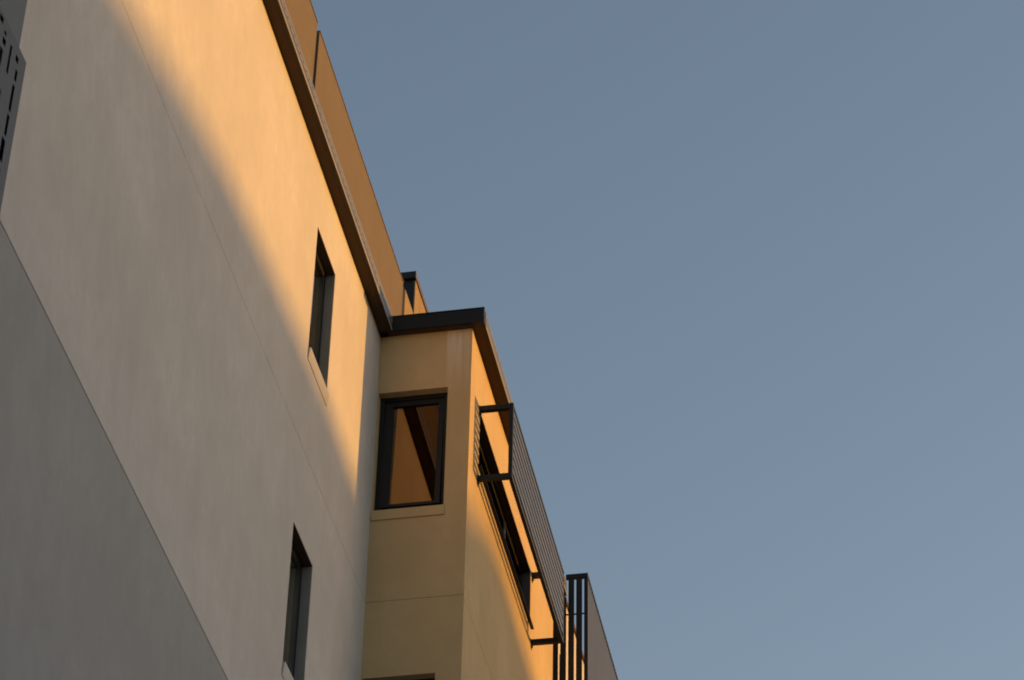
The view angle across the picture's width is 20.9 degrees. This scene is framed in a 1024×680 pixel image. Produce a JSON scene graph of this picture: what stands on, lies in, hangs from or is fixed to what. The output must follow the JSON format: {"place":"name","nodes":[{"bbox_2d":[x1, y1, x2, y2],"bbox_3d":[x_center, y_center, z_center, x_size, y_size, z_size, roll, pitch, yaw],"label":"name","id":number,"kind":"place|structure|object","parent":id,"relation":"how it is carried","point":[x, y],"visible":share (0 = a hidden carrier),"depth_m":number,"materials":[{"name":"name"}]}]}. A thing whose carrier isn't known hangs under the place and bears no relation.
{"place":"outdoors","nodes":[
{"label":"outdoors","id":0,"kind":"place"},
{"bbox_2d":[311,0,1023,679],"label":"sky","id":1,"kind":"structure","parent":0,"point":[747,276],"materials":[{"name":"blue"}]},
{"label":"ground","id":2,"kind":"structure","parent":0,"visible":0},
{"bbox_2d":[0,0,583,679],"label":"apartment building","id":3,"kind":"structure","parent":2,"relation":"on","point":[250,382],"depth_m":20.60,"materials":[{"name":"paint"}]},
{"bbox_2d":[0,0,26,211],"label":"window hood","id":4,"kind":"object","parent":3,"relation":"attached to","point":[12,59],"depth_m":14.76,"materials":[{"name":"grey metal"}]},
{"bbox_2d":[282,524,311,679],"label":"window","id":5,"kind":"structure","parent":3,"relation":"in","point":[295,670],"depth_m":22.29,"materials":[{"name":"grey metal"}]},
{"bbox_2d":[308,229,334,405],"bbox_3d":[-1.685,-0.202,23.868,0.159,1.444,0.674,-6,-39,9],"label":"window","id":6,"kind":"structure","parent":3,"relation":"in","point":[318,360],"depth_m":24.21,"materials":[{"name":"grey metal"}]},
{"bbox_2d":[370,392,447,520],"bbox_3d":[-0.880,1.101,25.504,0.714,1.489,0.336,-6,-39,9],"label":"window","id":7,"kind":"structure","parent":3,"relation":"in","point":[410,474],"depth_m":25.45,"materials":[{"name":"black glass"}]},
{"bbox_2d":[478,417,533,629],"bbox_3d":[-0.110,1.783,26.982,0.167,0.651,2.830,-6,-39,9],"label":"window","id":8,"kind":"structure","parent":3,"relation":"in","point":[495,491],"depth_m":27.26,"materials":[{"name":"black glass"}]},
{"bbox_2d":[477,403,563,649],"bbox_3d":[0.104,1.838,26.899,0.326,0.899,2.903,-6,-39,9],"label":"window screen","id":9,"kind":"object","parent":3,"relation":"attached to","point":[521,478],"depth_m":26.67,"materials":[{"name":"grey metal"}]},
{"bbox_2d":[553,573,617,679],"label":"balcony screen","id":10,"kind":"object","parent":3,"relation":"attached to","point":[598,663],"visible":0.93,"depth_m":29.78,"materials":[{"name":"grey metal"}]}
]}

